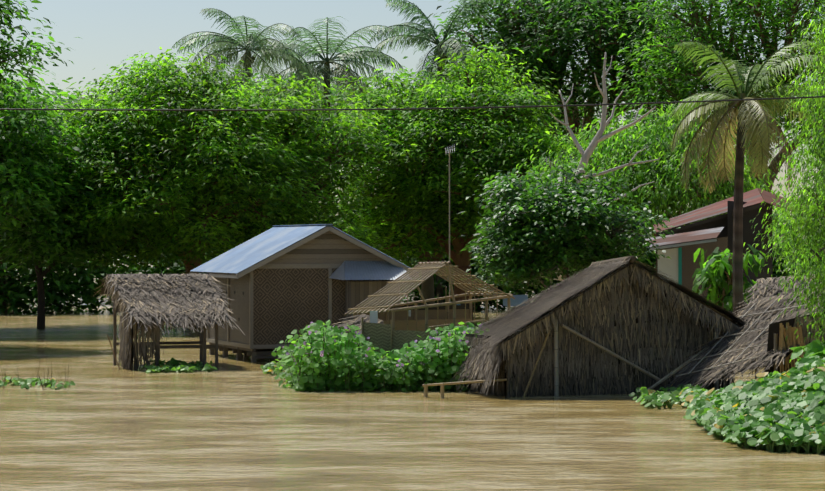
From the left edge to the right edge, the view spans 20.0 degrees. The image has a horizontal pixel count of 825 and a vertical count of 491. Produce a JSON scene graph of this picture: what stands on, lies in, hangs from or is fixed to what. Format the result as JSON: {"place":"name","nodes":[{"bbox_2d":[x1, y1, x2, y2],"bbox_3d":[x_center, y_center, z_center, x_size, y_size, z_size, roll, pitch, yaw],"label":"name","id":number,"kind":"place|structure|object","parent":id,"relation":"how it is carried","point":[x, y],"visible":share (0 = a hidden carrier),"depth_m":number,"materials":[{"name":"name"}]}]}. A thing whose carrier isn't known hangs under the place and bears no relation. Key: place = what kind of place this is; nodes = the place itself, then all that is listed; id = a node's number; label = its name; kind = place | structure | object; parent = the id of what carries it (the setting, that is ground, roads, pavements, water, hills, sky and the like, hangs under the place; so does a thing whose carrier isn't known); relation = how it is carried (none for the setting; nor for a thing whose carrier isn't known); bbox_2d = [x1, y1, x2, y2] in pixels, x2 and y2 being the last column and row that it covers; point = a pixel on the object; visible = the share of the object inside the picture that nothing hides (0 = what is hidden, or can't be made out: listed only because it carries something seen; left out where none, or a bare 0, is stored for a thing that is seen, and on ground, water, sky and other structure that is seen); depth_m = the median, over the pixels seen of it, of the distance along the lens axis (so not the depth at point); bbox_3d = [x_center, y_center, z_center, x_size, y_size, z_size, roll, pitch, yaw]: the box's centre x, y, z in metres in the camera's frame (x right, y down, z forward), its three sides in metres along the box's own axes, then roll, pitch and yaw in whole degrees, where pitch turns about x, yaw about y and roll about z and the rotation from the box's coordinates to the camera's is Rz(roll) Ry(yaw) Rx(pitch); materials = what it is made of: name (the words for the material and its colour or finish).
{"place":"outdoors","nodes":[
{"label":"outdoors","id":0,"kind":"place"},
{"bbox_2d":[0,250,824,490],"bbox_3d":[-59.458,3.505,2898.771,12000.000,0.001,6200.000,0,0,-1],"label":"flood water","id":1,"kind":"structure","parent":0,"point":[231,423],"depth_m":42.93,"materials":[{"name":"brown liquid"}]},
{"bbox_2d":[1,361,70,389],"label":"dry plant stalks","id":2,"kind":"object","parent":1,"relation":"on","point":[37,376],"visible":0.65,"depth_m":57.79,"materials":[{"name":"brown plant"}]},
{"bbox_2d":[0,63,101,294],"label":"tree","id":3,"kind":"object","parent":1,"relation":"on","point":[55,92],"depth_m":146.08,"materials":[{"name":"green plant"}]},
{"bbox_2d":[0,229,182,314],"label":"thicket tree","id":4,"kind":"object","parent":1,"relation":"on","point":[63,287],"visible":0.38,"depth_m":120.72,"materials":[{"name":"green plant"}]},
{"bbox_2d":[135,57,339,213],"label":"tree","id":5,"kind":"object","parent":1,"relation":"on","point":[212,94],"depth_m":145.91,"materials":[{"name":"green plant"}]},
{"bbox_2d":[172,8,315,95],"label":"palm","id":6,"kind":"object","parent":1,"relation":"on","point":[271,50],"visible":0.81,"depth_m":122.49,"materials":[{"name":"green plant"}]},
{"bbox_2d":[112,215,404,302],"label":"thicket tree","id":7,"kind":"object","parent":1,"relation":"on","point":[148,269],"depth_m":123.30,"materials":[{"name":"green plant"}]},
{"bbox_2d":[218,70,399,182],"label":"tree","id":8,"kind":"object","parent":1,"relation":"on","point":[339,104],"visible":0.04,"depth_m":132.54,"materials":[{"name":"green plant"}]},
{"bbox_2d":[261,16,404,216],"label":"palm","id":9,"kind":"object","parent":1,"relation":"on","point":[327,71],"visible":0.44,"depth_m":124.74,"materials":[{"name":"green plant"}]},
{"bbox_2d":[0,357,702,408],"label":"floating plants","id":10,"kind":"object","parent":1,"relation":"on","point":[650,398],"visible":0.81,"depth_m":58.11,"materials":[{"name":"green plant"}]},
{"bbox_2d":[271,320,489,391],"bbox_3d":[-0.481,2.779,58.776,6.152,1.857,6.166,0,0,-1],"label":"bush","id":11,"kind":"object","parent":1,"relation":"on","point":[340,359],"visible":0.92,"depth_m":56.41,"materials":[{"name":"green plant"}]},
{"bbox_2d":[278,261,527,365],"bbox_3d":[-0.035,2.153,61.255,4.234,3.503,7.744,0,0,33],"label":"hut","id":12,"kind":"object","parent":1,"relation":"on","point":[390,327],"visible":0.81,"depth_m":61.26,"materials":[{"name":"brown wood"}]},
{"bbox_2d":[369,0,501,303],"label":"palm","id":13,"kind":"object","parent":1,"relation":"on","point":[427,35],"visible":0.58,"depth_m":124.91,"materials":[{"name":"green plant"}]},
{"bbox_2d":[320,167,559,303],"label":"tree","id":14,"kind":"object","parent":1,"relation":"on","point":[427,288],"visible":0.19,"depth_m":108.92,"materials":[{"name":"green plant"}]},
{"bbox_2d":[422,378,506,397],"bbox_3d":[1.217,3.490,53.924,1.962,0.830,0.470,0,0,-3],"label":"bamboo rail","id":15,"kind":"object","parent":1,"relation":"on","point":[425,386],"visible":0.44,"depth_m":54.07,"materials":[{"name":"brown wood"}]},
{"bbox_2d":[366,61,628,260],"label":"tree","id":16,"kind":"object","parent":1,"relation":"on","point":[564,130],"depth_m":132.29,"materials":[{"name":"green plant"}]},
{"bbox_2d":[344,221,655,311],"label":"thicket tree","id":17,"kind":"object","parent":1,"relation":"on","point":[446,293],"visible":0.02,"depth_m":126.75,"materials":[{"name":"green plant"}]},
{"bbox_2d":[445,144,556,301],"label":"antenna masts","id":18,"kind":"object","parent":1,"relation":"on","point":[449,201],"visible":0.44,"depth_m":66.40,"materials":[{"name":"grey metal"}]},
{"bbox_2d":[460,6,583,307],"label":"tree","id":19,"kind":"object","parent":1,"relation":"on","point":[513,50],"visible":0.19,"depth_m":127.28,"materials":[{"name":"green plant"}]},
{"bbox_2d":[403,0,745,273],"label":"tall tree","id":20,"kind":"object","parent":1,"relation":"on","point":[571,16],"visible":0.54,"depth_m":122.98,"materials":[{"name":"green plant"}]},
{"bbox_2d":[437,256,748,397],"bbox_3d":[4.705,2.122,56.720,7.986,3.765,5.631,0,0,-11],"label":"thatched hut","id":21,"kind":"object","parent":1,"relation":"on","point":[625,325],"depth_m":55.09,"materials":[{"name":"brown plant"}]},
{"bbox_2d":[550,52,659,280],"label":"bare tree","id":22,"kind":"object","parent":1,"relation":"on","point":[586,154],"visible":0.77,"depth_m":87.49,"materials":[{"name":"grey plant"}]},
{"bbox_2d":[580,0,824,202],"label":"tall tree","id":23,"kind":"object","parent":1,"relation":"on","point":[788,10],"visible":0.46,"depth_m":114.53,"materials":[{"name":"green plant"}]},
{"bbox_2d":[645,188,819,323],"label":"house","id":24,"kind":"structure","parent":1,"relation":"on","point":[682,245],"depth_m":78.67,"materials":[{"name":"painted corrugated metal"},{"name":"weathered wood"}]},
{"bbox_2d":[658,274,824,390],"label":"thatched shed","id":25,"kind":"object","parent":1,"relation":"on","point":[757,340],"visible":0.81,"depth_m":54.26,"materials":[{"name":"brown plant"}]},
{"bbox_2d":[679,355,824,453],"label":"water hyacinth plants","id":26,"kind":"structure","parent":1,"relation":"on","point":[779,412],"depth_m":42.24,"materials":[{"name":"glossy leaf"},{"name":"green plant stem"}]},
{"bbox_2d":[0,96,824,110],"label":"power line cable","id":27,"kind":"object","parent":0,"point":[406,108],"visible":1,"depth_m":33.38,"materials":[{"name":"grey plastic"}]},
{"bbox_2d":[0,0,824,245],"label":"sky","id":28,"kind":"structure","parent":0,"point":[110,32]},
{"bbox_2d":[789,339,824,369],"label":"leaves","id":29,"kind":"object","parent":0,"point":[814,348],"visible":0.46,"depth_m":46.64,"materials":[{"name":"green plant"}]},
{"label":"river bed","id":30,"kind":"structure","parent":0,"visible":0},
{"bbox_2d":[0,0,79,106],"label":"tree","id":31,"kind":"object","parent":30,"relation":"on","point":[4,44],"visible":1,"depth_m":82.90,"materials":[{"name":"green plant"}]},
{"bbox_2d":[0,63,103,252],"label":"tree","id":32,"kind":"object","parent":30,"relation":"on","point":[20,146],"visible":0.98,"depth_m":92.81,"materials":[{"name":"green plant"}]},
{"bbox_2d":[0,176,151,328],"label":"tree","id":33,"kind":"object","parent":30,"relation":"on","point":[42,254],"visible":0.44,"depth_m":95.92,"materials":[{"name":"green plant"}]},
{"bbox_2d":[94,273,244,369],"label":"shelter","id":34,"kind":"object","parent":30,"relation":"on","point":[149,305],"visible":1,"depth_m":66.83,"materials":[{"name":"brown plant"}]},
{"bbox_2d":[0,47,407,326],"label":"rain tree","id":35,"kind":"object","parent":30,"relation":"on","point":[257,166],"visible":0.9,"depth_m":96.38,"materials":[{"name":"green plant"}]},
{"bbox_2d":[189,224,417,361],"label":"stilt house","id":36,"kind":"structure","parent":30,"relation":"on","point":[283,282],"depth_m":70.96,"materials":[{"name":"brown wood"}]},
{"bbox_2d":[309,34,588,320],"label":"rain tree","id":37,"kind":"object","parent":30,"relation":"on","point":[420,168],"visible":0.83,"depth_m":104.40,"materials":[{"name":"green plant"}]},
{"bbox_2d":[458,148,680,301],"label":"tree","id":38,"kind":"object","parent":30,"relation":"on","point":[527,241],"visible":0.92,"depth_m":66.69,"materials":[{"name":"green plant"}]},
{"bbox_2d":[515,89,798,257],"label":"tree","id":39,"kind":"object","parent":30,"relation":"on","point":[665,190],"visible":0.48,"depth_m":96.30,"materials":[{"name":"green plant"}]},
{"bbox_2d":[568,185,822,279],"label":"thicket tree","id":40,"kind":"object","parent":30,"relation":"on","point":[774,263],"visible":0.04,"depth_m":130.51,"materials":[{"name":"green plant"}]},
{"bbox_2d":[692,244,766,310],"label":"banana plant","id":41,"kind":"object","parent":30,"relation":"on","point":[715,270],"visible":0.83,"depth_m":72.25,"materials":[{"name":"green plant"}]},
{"bbox_2d":[668,40,824,317],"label":"coconut palm","id":42,"kind":"object","parent":30,"relation":"on","point":[747,114],"visible":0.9,"depth_m":70.35,"materials":[{"name":"green plant"}]},
{"bbox_2d":[743,3,824,362],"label":"feathery tree","id":43,"kind":"object","parent":30,"relation":"on","point":[809,222],"visible":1,"depth_m":48.02,"materials":[{"name":"green plant"}]}
]}

